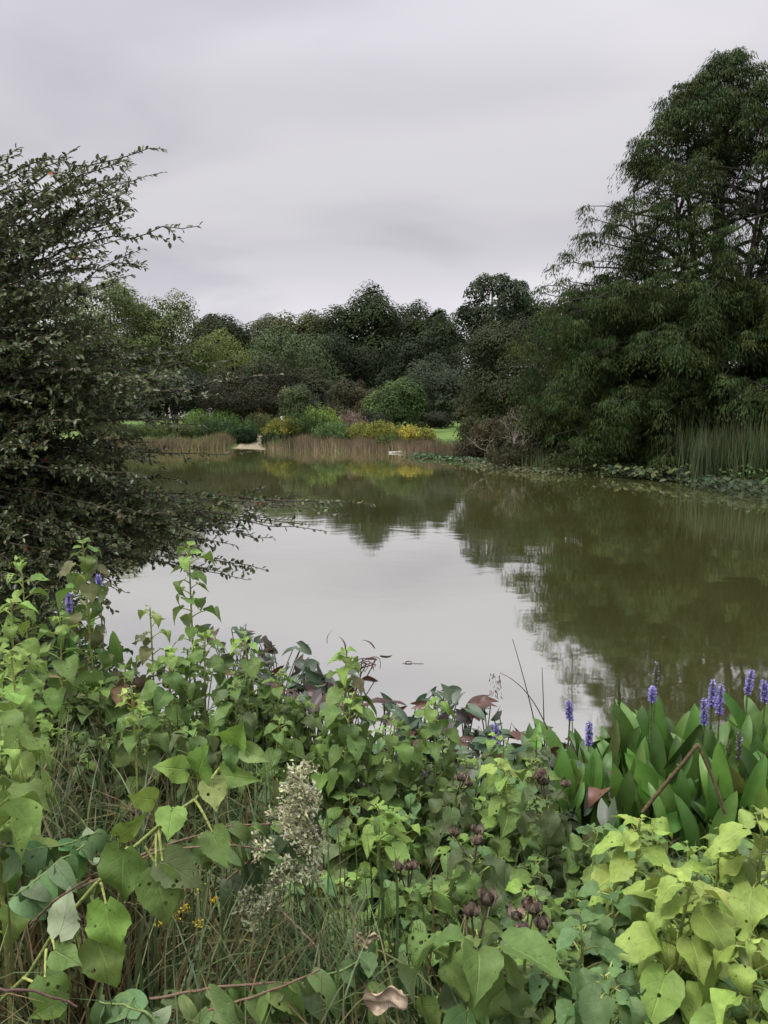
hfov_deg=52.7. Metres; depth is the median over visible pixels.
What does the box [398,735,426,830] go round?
mallow plant
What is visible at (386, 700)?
arrowleaf plant
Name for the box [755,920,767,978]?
mallow plant
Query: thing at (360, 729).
mallow plant
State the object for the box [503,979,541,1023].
mallow plant
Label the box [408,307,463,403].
broadleaf tree
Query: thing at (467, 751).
arrowleaf plant
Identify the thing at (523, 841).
mallow plant
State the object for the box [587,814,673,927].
mallow plant
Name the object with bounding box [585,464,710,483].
floating leaves
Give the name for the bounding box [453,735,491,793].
arrowleaf plant
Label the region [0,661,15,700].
mallow plant
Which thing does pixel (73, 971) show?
mallow plant
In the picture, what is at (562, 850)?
mallow plant
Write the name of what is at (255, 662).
mallow plant
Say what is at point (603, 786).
pickerelweed
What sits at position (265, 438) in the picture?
shrub
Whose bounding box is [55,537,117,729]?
mallow plant
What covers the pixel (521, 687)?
seed grass
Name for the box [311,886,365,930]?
mallow plant
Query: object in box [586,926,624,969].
mallow plant
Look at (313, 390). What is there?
garden arch
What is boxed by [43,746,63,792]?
mallow plant
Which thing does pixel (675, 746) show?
pickerelweed
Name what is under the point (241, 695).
mallow plant
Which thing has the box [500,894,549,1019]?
flower
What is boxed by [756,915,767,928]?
mallow plant
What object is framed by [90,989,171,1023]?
leafy weed
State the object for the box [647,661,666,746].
pickerelweed
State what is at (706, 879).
mallow plant
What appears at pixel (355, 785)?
mallow plant
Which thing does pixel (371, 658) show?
collapsed stalks
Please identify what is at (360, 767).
mallow plant
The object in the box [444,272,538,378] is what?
broadleaf tree
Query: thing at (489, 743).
mallow plant
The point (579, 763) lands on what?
arrowleaf plant
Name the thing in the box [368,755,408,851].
mallow plant
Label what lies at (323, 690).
arrowleaf plant
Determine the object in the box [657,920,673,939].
mallow plant
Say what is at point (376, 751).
arrowleaf plant
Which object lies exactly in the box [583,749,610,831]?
pickerelweed
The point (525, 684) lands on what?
rush
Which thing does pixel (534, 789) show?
mallow plant
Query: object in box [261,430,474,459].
brown reeds
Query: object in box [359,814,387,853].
mallow plant
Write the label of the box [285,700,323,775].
mallow plant
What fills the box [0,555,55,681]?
mallow plant
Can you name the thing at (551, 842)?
mallow plant
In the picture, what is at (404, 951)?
mallow plant
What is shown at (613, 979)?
mallow plant
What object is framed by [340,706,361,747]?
arrowleaf plant
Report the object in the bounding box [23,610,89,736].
mallow plant
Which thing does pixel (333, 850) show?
mallow plant
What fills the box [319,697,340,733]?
arrowleaf plant
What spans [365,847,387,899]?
mallow plant
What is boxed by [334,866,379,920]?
mallow plant
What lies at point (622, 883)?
mallow plant
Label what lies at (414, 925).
mallow plant
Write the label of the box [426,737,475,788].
mallow plant
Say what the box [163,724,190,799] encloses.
mallow plant
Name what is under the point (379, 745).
mallow plant
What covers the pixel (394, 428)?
flowering plant
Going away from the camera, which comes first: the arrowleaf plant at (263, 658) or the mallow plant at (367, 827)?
the mallow plant at (367, 827)
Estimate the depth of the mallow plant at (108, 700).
3.25 m
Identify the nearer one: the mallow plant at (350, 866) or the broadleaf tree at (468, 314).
the mallow plant at (350, 866)
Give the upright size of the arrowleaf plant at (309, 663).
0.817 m
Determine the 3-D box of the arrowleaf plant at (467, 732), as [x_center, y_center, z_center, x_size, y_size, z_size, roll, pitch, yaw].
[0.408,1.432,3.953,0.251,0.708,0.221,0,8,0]
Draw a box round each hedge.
[179,407,209,427]
[204,406,247,425]
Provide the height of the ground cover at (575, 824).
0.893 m
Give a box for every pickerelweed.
[57,593,92,700]
[80,574,122,736]
[478,723,522,783]
[521,734,543,765]
[525,722,541,754]
[532,700,581,756]
[538,757,562,813]
[553,753,579,771]
[554,748,601,791]
[555,760,586,834]
[560,744,574,801]
[560,779,584,824]
[564,775,585,840]
[566,745,604,825]
[570,673,647,766]
[570,757,602,840]
[578,720,593,763]
[580,719,619,765]
[581,755,595,815]
[581,774,604,825]
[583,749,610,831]
[590,762,631,847]
[591,725,610,753]
[595,735,622,773]
[602,745,620,770]
[613,702,633,742]
[616,771,650,828]
[619,726,639,775]
[620,686,666,778]
[624,752,696,857]
[627,742,650,834]
[633,736,649,804]
[645,778,685,855]
[646,754,692,852]
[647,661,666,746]
[648,786,675,819]
[658,695,666,716]
[664,698,708,767]
[665,716,675,759]
[666,711,689,762]
[666,733,684,843]
[674,773,737,856]
[686,771,696,854]
[689,738,711,857]
[691,754,742,823]
[692,772,702,854]
[693,779,706,827]
[701,684,743,758]
[708,679,728,749]
[711,732,759,806]
[716,669,767,755]
[717,739,738,787]
[723,738,750,751]
[725,750,747,837]
[728,714,736,737]
[729,755,766,837]
[736,742,767,778]
[744,679,767,756]
[750,742,767,758]
[750,779,767,849]
[751,734,764,754]
[756,749,767,776]
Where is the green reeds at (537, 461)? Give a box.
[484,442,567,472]
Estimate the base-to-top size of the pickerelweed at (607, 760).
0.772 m
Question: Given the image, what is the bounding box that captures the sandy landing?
[235,434,264,449]
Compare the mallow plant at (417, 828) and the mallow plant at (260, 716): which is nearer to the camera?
the mallow plant at (417, 828)
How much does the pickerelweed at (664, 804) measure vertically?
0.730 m
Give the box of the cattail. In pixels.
[688,430,712,486]
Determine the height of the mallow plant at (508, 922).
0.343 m
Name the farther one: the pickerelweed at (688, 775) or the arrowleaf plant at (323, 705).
the arrowleaf plant at (323, 705)
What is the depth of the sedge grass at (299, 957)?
1.71 m
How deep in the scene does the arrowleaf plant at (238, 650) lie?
4.63 m
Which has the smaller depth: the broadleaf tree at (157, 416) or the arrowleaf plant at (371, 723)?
the arrowleaf plant at (371, 723)
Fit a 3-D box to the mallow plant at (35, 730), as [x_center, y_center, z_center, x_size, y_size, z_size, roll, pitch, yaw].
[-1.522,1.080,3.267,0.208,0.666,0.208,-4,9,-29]
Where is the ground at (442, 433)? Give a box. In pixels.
[0,391,767,1023]
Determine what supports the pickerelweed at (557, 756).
in the water
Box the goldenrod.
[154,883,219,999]
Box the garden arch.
[311,388,326,414]
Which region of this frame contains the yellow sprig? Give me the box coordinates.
[115,685,147,792]
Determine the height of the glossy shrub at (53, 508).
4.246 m
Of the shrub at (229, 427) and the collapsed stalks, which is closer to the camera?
the collapsed stalks
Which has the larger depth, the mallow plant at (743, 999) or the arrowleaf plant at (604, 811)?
the arrowleaf plant at (604, 811)
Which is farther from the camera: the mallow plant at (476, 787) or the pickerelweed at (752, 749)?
the pickerelweed at (752, 749)
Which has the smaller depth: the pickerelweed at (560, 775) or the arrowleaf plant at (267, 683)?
the pickerelweed at (560, 775)
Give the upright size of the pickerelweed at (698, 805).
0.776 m
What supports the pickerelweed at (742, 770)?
in the water
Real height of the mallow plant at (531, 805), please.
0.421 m
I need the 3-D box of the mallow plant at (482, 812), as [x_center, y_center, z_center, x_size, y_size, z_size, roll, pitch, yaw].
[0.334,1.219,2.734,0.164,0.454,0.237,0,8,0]
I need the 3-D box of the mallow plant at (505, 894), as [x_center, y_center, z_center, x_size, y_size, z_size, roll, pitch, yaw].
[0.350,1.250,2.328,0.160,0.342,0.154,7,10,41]
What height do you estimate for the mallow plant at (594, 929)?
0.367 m
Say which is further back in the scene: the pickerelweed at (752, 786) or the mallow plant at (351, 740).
the pickerelweed at (752, 786)
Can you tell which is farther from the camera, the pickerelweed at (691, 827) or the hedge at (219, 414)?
the hedge at (219, 414)
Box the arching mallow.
[0,721,272,1022]
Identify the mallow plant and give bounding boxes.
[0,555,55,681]
[0,597,57,790]
[0,646,64,809]
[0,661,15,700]
[0,686,51,977]
[0,740,57,1023]
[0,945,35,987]
[1,650,30,751]
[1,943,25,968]
[2,692,38,750]
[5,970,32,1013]
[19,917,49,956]
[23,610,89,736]
[24,680,52,732]
[31,712,65,733]
[34,946,81,1004]
[37,727,82,781]
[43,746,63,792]
[44,728,84,802]
[47,727,83,775]
[49,699,83,745]
[49,703,90,745]
[50,695,88,732]
[50,751,102,835]
[53,726,97,814]
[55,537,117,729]
[67,685,113,763]
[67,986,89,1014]
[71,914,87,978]
[79,734,127,818]
[80,680,121,767]
[102,657,146,765]
[102,730,146,811]
[110,706,169,817]
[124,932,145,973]
[132,605,177,706]
[138,645,195,792]
[141,712,182,799]
[142,749,184,821]
[145,662,190,732]
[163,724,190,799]
[168,541,221,715]
[168,719,227,849]
[171,647,210,725]
[176,693,209,739]
[178,630,227,809]
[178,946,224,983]
[201,710,238,806]
[206,677,258,798]
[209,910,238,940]
[215,669,253,719]
[216,630,274,764]
[223,674,260,723]
[228,764,285,822]
[230,771,274,833]
[236,673,275,744]
[238,725,275,768]
[250,693,284,750]
[250,715,306,819]
[251,698,288,744]
[257,669,303,773]
[257,745,299,810]
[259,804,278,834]
[266,882,317,955]
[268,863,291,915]
[274,693,311,809]
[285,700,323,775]
[285,701,317,765]
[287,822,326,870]
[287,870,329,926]
[288,871,349,927]
[299,729,319,784]
[301,736,353,808]
[301,768,341,830]
[305,740,327,772]
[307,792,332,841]
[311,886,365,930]
[311,918,362,948]
[315,646,376,828]
[317,818,342,865]
[320,833,360,880]
[320,872,378,941]
[321,691,378,816]
[323,786,367,855]
[324,827,369,882]
[326,788,375,843]
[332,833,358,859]
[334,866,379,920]
[340,796,413,902]
[343,750,365,787]
[347,722,374,833]
[347,911,378,942]
[349,769,377,812]
[352,848,392,911]
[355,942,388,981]
[356,775,403,836]
[356,905,400,925]
[357,714,424,817]
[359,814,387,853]
[362,724,399,796]
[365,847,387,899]
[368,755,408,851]
[371,941,403,988]
[372,804,414,867]
[373,870,427,904]
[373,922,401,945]
[374,903,430,965]
[376,857,460,980]
[380,809,432,879]
[383,877,430,918]
[389,944,434,1008]
[391,836,422,892]
[395,789,422,843]
[395,884,571,1023]
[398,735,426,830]
[399,745,432,836]
[399,914,435,967]
[400,784,432,842]
[401,883,431,912]
[403,985,436,1023]
[404,1009,424,1023]
[409,696,460,821]
[413,818,451,898]
[415,785,459,847]
[418,939,460,985]
[422,788,461,875]
[423,760,460,862]
[423,885,468,926]
[424,872,458,913]
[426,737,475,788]
[427,771,476,846]
[430,832,480,891]
[430,911,464,974]
[434,931,464,986]
[447,821,510,935]
[451,777,479,846]
[453,757,488,811]
[453,902,537,936]
[455,831,496,867]
[460,796,499,846]
[474,732,508,813]
[476,841,516,869]
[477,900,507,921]
[478,758,532,865]
[480,765,519,835]
[483,743,516,799]
[485,777,538,833]
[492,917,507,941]
[501,882,514,915]
[501,958,530,978]
[502,947,579,1018]
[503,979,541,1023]
[504,802,539,836]
[505,878,558,943]
[506,832,537,862]
[507,823,541,868]
[508,829,541,848]
[508,856,546,904]
[510,854,560,918]
[512,757,560,816]
[514,885,567,944]
[516,732,556,803]
[516,766,571,895]
[516,800,558,858]
[523,766,556,814]
[526,965,574,1023]
[538,961,578,1021]
[542,934,586,985]
[543,909,627,1023]
[546,914,598,967]
[547,887,593,925]
[548,846,571,875]
[548,848,590,909]
[553,907,585,947]
[557,909,592,941]
[564,947,652,1023]
[565,820,621,912]
[575,879,648,967]
[575,1003,621,1023]
[578,848,613,886]
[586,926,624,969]
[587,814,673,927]
[589,916,631,931]
[590,885,623,915]
[599,960,654,987]
[607,938,637,994]
[609,881,627,905]
[610,849,656,871]
[614,863,755,1023]
[618,825,660,879]
[620,855,647,889]
[624,914,692,980]
[636,831,676,879]
[638,854,674,876]
[642,895,693,938]
[643,993,682,1023]
[654,953,697,981]
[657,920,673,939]
[669,840,713,904]
[676,1008,743,1023]
[677,871,721,914]
[679,841,744,934]
[684,958,740,1008]
[690,928,767,1023]
[698,827,746,885]
[698,855,733,888]
[700,865,732,892]
[710,805,767,979]
[714,981,760,1014]
[729,979,764,1023]
[730,1002,767,1021]
[738,839,767,888]
[741,970,767,1002]
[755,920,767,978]
[756,871,767,926]
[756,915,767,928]
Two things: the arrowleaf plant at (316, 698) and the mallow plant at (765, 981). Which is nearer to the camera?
the mallow plant at (765, 981)
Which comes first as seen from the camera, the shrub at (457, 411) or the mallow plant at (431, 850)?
the mallow plant at (431, 850)
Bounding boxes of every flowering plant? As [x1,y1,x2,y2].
[345,421,376,440]
[365,419,390,439]
[381,422,402,435]
[396,423,419,441]
[413,425,437,441]
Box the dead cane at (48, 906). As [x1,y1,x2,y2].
[29,877,90,925]
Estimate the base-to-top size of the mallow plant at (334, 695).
0.936 m
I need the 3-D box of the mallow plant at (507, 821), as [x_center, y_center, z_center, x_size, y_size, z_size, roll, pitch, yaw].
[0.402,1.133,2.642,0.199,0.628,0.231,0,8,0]
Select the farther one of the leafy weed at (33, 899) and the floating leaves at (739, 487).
the floating leaves at (739, 487)
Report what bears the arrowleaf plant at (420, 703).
on the ground at (442, 433)
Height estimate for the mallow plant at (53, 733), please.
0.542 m
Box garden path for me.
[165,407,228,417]
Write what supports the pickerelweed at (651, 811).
in the water
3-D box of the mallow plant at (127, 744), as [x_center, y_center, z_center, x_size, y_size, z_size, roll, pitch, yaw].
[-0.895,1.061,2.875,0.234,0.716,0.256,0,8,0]
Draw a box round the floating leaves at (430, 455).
[402,450,489,462]
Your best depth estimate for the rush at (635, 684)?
3.85 m
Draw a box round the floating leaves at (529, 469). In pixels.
[454,457,585,478]
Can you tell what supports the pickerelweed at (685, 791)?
in the water
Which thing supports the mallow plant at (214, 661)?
on the ground at (442, 433)
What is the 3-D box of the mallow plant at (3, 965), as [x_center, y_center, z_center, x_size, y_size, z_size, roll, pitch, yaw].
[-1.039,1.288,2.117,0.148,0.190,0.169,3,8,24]
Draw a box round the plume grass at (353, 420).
[337,409,369,427]
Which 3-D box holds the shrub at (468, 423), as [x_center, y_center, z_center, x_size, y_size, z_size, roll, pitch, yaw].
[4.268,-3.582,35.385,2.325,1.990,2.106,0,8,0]
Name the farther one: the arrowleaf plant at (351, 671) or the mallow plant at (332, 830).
the arrowleaf plant at (351, 671)
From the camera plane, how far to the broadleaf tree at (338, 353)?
114.37 m
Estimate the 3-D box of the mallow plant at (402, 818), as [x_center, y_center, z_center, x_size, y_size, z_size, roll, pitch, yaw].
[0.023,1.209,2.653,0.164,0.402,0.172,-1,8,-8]
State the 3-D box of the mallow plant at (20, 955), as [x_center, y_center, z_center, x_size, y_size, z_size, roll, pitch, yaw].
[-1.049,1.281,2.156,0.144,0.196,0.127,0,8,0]
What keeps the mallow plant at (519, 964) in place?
on the ground at (442, 433)
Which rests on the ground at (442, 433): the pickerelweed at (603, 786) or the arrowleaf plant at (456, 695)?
the arrowleaf plant at (456, 695)
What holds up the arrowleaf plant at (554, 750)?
on the ground at (442, 433)
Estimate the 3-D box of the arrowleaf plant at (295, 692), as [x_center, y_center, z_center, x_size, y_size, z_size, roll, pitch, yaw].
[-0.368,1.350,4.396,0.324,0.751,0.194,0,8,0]
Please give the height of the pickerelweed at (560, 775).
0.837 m
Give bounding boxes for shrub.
[0,143,375,621]
[78,422,142,438]
[129,420,193,439]
[175,423,226,439]
[195,416,260,437]
[231,428,259,443]
[240,411,273,435]
[258,432,293,446]
[260,416,301,437]
[276,382,322,419]
[278,409,333,436]
[300,402,340,436]
[310,421,361,441]
[323,377,379,424]
[358,409,394,428]
[361,376,429,427]
[372,432,400,447]
[408,409,454,428]
[449,386,503,424]
[452,412,490,442]
[452,440,486,457]
[465,409,540,452]
[465,417,520,458]
[484,444,548,468]
[496,405,564,452]
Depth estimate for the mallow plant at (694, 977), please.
1.86 m
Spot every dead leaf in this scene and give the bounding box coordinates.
[357,932,378,947]
[363,985,407,1015]
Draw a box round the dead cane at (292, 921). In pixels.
[279,908,335,969]
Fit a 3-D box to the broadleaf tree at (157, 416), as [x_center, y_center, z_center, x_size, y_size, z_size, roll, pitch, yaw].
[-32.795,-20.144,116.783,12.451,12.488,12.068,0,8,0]
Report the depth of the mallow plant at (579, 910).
2.22 m
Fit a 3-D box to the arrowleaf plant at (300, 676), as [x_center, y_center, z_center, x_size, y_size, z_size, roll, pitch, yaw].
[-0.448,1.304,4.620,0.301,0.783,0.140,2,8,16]
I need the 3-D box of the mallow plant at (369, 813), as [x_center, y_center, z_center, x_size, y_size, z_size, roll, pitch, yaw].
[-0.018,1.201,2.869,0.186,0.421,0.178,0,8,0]
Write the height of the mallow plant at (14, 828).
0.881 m
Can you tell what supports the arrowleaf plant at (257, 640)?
on the ground at (442, 433)
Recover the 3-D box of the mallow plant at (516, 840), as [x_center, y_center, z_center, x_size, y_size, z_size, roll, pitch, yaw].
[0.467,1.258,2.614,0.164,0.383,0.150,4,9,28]
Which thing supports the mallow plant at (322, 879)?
on the ground at (442, 433)
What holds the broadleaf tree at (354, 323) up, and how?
on the ground at (442, 433)
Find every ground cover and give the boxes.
[0,559,198,767]
[43,432,460,447]
[374,784,767,1013]
[523,443,767,487]
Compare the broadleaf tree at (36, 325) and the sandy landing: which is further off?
the broadleaf tree at (36, 325)
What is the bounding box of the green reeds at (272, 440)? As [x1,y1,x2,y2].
[263,434,294,448]
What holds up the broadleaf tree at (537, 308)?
on the ground at (442, 433)
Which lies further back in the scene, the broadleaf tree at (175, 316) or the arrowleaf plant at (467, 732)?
the broadleaf tree at (175, 316)
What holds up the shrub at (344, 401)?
on the ground at (442, 433)
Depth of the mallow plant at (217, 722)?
2.90 m
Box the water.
[46,447,767,784]
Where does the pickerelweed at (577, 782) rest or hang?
in the water
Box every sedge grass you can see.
[0,686,357,1023]
[73,798,546,1023]
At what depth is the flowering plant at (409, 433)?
39.07 m
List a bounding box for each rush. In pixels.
[512,639,535,727]
[542,671,544,745]
[626,659,647,705]
[641,743,725,814]
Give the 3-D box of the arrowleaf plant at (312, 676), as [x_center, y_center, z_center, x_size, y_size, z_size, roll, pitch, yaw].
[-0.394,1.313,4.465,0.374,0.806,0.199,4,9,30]
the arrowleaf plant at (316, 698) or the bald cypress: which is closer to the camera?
the arrowleaf plant at (316, 698)
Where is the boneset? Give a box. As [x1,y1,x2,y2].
[214,756,329,932]
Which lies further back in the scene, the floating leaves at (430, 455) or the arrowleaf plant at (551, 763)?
the floating leaves at (430, 455)
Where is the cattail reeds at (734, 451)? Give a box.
[651,390,767,483]
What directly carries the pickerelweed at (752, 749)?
in the water
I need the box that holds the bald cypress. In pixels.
[500,46,767,474]
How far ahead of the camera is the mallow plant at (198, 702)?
3.23 m
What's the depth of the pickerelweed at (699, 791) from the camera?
3.45 m
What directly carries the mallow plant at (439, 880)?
on the ground at (442, 433)
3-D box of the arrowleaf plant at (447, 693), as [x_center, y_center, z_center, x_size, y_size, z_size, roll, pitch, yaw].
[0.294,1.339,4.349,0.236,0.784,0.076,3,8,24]
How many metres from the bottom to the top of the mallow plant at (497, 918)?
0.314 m
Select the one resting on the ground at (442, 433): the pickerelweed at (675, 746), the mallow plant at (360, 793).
the mallow plant at (360, 793)
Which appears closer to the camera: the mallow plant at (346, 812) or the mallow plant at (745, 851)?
the mallow plant at (745, 851)
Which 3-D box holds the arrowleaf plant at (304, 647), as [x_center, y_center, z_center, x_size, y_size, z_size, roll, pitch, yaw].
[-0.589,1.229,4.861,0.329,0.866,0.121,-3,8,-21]
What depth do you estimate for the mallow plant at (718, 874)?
2.45 m
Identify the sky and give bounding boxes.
[0,0,767,384]
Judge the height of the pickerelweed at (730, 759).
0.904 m
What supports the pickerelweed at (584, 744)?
in the water
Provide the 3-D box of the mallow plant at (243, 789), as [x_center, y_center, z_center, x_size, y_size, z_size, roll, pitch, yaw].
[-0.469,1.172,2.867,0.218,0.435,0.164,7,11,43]
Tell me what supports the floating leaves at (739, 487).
on the water
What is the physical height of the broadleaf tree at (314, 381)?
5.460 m
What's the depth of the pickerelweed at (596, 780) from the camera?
3.38 m
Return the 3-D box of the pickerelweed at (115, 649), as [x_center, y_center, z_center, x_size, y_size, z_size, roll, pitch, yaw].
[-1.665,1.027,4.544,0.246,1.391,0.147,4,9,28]
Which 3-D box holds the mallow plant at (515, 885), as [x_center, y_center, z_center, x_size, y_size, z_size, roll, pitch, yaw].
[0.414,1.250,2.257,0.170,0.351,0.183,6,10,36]
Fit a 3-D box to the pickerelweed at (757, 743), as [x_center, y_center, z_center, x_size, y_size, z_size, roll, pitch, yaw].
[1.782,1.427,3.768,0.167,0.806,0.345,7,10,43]
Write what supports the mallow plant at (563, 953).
on the ground at (442, 433)
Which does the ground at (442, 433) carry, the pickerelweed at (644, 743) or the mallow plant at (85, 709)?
the mallow plant at (85, 709)
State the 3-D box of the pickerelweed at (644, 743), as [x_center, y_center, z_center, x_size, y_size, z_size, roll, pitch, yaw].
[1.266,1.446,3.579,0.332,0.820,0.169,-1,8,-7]
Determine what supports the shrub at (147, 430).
on the ground at (442, 433)
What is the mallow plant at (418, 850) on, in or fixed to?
on the ground at (442, 433)
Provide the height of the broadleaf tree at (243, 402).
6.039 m
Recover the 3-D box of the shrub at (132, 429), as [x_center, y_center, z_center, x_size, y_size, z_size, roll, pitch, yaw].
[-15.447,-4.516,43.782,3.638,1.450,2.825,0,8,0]
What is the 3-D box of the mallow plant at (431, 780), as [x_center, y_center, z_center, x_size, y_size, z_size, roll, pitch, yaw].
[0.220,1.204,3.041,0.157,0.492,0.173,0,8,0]
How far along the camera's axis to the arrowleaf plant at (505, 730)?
3.82 m
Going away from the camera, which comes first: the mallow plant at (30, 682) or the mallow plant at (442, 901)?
the mallow plant at (442, 901)
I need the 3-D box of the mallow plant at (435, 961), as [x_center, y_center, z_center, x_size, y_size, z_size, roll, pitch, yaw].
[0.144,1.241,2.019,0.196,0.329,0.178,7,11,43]
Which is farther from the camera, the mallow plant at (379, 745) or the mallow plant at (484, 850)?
the mallow plant at (379, 745)
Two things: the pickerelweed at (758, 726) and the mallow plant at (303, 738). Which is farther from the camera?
the pickerelweed at (758, 726)
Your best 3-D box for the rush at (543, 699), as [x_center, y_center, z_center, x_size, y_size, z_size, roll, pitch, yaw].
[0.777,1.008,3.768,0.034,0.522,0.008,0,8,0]
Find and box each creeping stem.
[57,820,294,902]
[77,843,314,903]
[149,977,390,1023]
[178,967,339,1023]
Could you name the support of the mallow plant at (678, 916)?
on the ground at (442, 433)
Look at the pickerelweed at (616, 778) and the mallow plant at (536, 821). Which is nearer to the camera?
the mallow plant at (536, 821)
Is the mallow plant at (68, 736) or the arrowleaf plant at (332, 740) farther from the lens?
the arrowleaf plant at (332, 740)
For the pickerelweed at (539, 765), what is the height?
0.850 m
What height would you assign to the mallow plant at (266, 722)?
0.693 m
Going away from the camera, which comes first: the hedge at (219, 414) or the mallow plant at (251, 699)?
the mallow plant at (251, 699)
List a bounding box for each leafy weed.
[0,827,109,883]
[8,840,99,920]
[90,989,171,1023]
[278,944,377,1020]
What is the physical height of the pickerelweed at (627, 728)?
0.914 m
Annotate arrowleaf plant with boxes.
[197,624,260,676]
[206,624,252,677]
[207,647,245,757]
[220,626,254,678]
[225,665,245,678]
[238,640,267,692]
[245,653,273,679]
[249,637,277,714]
[253,635,297,721]
[253,660,278,694]
[253,678,276,702]
[257,665,285,716]
[270,662,290,716]
[281,676,323,710]
[282,641,311,696]
[283,685,304,712]
[287,659,326,693]
[287,675,325,768]
[288,683,336,748]
[290,670,326,682]
[296,662,334,736]
[298,659,333,736]
[299,688,326,738]
[301,670,349,737]
[313,687,344,739]
[314,701,343,741]
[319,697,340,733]
[325,676,377,724]
[327,666,361,696]
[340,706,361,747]
[344,680,362,723]
[352,707,390,742]
[363,748,387,794]
[371,692,406,733]
[381,686,437,738]
[385,708,472,771]
[388,703,421,736]
[389,753,431,788]
[393,700,429,729]
[394,713,415,788]
[394,739,429,790]
[395,730,406,782]
[397,735,439,786]
[398,716,432,778]
[398,736,429,761]
[407,719,433,773]
[410,722,426,777]
[413,701,454,735]
[416,684,457,750]
[418,737,448,787]
[433,714,459,774]
[436,685,471,735]
[441,741,474,775]
[447,696,498,756]
[447,726,491,757]
[453,703,485,735]
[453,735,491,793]
[453,749,500,795]
[454,736,479,787]
[455,695,517,740]
[458,725,486,762]
[458,751,529,781]
[471,737,507,799]
[475,727,512,755]
[481,729,517,781]
[482,743,534,760]
[483,705,502,732]
[507,731,525,739]
[511,749,555,769]
[515,744,558,756]
[533,726,566,749]
[550,792,616,829]
[565,737,575,752]
[570,759,586,768]
[575,785,611,842]
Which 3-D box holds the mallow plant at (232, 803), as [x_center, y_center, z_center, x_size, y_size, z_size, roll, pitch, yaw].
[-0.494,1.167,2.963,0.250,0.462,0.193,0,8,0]
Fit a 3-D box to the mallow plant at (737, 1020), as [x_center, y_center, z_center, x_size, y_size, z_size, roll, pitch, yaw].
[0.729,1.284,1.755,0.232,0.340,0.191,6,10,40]
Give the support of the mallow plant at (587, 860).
on the ground at (442, 433)
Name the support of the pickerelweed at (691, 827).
in the water
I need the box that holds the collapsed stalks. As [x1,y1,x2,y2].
[327,630,392,675]
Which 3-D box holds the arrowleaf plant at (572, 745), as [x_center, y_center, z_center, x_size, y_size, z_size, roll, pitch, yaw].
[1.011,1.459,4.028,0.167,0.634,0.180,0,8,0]
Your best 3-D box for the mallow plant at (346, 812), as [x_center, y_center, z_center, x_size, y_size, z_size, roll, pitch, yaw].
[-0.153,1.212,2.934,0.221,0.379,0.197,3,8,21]
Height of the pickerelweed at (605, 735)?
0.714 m
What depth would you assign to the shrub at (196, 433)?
44.91 m
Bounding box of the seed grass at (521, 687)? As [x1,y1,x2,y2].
[489,673,547,729]
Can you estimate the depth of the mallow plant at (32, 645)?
2.79 m
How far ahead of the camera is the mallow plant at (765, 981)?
1.93 m
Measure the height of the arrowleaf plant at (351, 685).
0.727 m
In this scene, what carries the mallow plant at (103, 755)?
on the ground at (442, 433)
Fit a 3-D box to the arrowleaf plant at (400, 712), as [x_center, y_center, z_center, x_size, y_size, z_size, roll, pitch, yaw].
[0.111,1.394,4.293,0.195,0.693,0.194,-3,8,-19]
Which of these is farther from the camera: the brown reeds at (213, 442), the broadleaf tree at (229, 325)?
the broadleaf tree at (229, 325)
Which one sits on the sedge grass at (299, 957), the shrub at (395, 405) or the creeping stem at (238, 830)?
the creeping stem at (238, 830)
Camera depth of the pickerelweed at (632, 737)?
3.66 m
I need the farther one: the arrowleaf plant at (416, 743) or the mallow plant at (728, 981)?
the arrowleaf plant at (416, 743)
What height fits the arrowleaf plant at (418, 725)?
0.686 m
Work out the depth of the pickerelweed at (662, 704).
3.97 m
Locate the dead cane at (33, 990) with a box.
[0,987,77,1007]
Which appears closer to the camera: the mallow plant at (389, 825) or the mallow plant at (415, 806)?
the mallow plant at (389, 825)
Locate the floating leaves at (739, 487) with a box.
[659,475,767,499]
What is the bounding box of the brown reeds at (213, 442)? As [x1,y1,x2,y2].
[87,431,241,450]
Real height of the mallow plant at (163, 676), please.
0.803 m
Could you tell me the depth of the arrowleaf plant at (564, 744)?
3.93 m
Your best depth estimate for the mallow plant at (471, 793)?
2.90 m
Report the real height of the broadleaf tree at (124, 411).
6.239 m
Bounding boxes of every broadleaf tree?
[3,265,98,356]
[45,275,176,424]
[46,357,153,422]
[121,368,230,422]
[122,288,232,424]
[134,357,188,418]
[182,327,264,407]
[184,312,258,359]
[191,355,310,421]
[230,312,302,355]
[237,322,352,394]
[265,309,333,391]
[286,329,369,401]
[286,365,335,420]
[300,279,416,388]
[341,337,411,391]
[372,299,430,373]
[385,327,460,402]
[391,358,475,426]
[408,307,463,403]
[441,338,502,396]
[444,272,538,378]
[454,312,561,420]
[495,294,564,410]
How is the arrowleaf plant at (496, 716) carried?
on the ground at (442, 433)
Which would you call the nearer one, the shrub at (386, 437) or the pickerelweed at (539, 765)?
the pickerelweed at (539, 765)

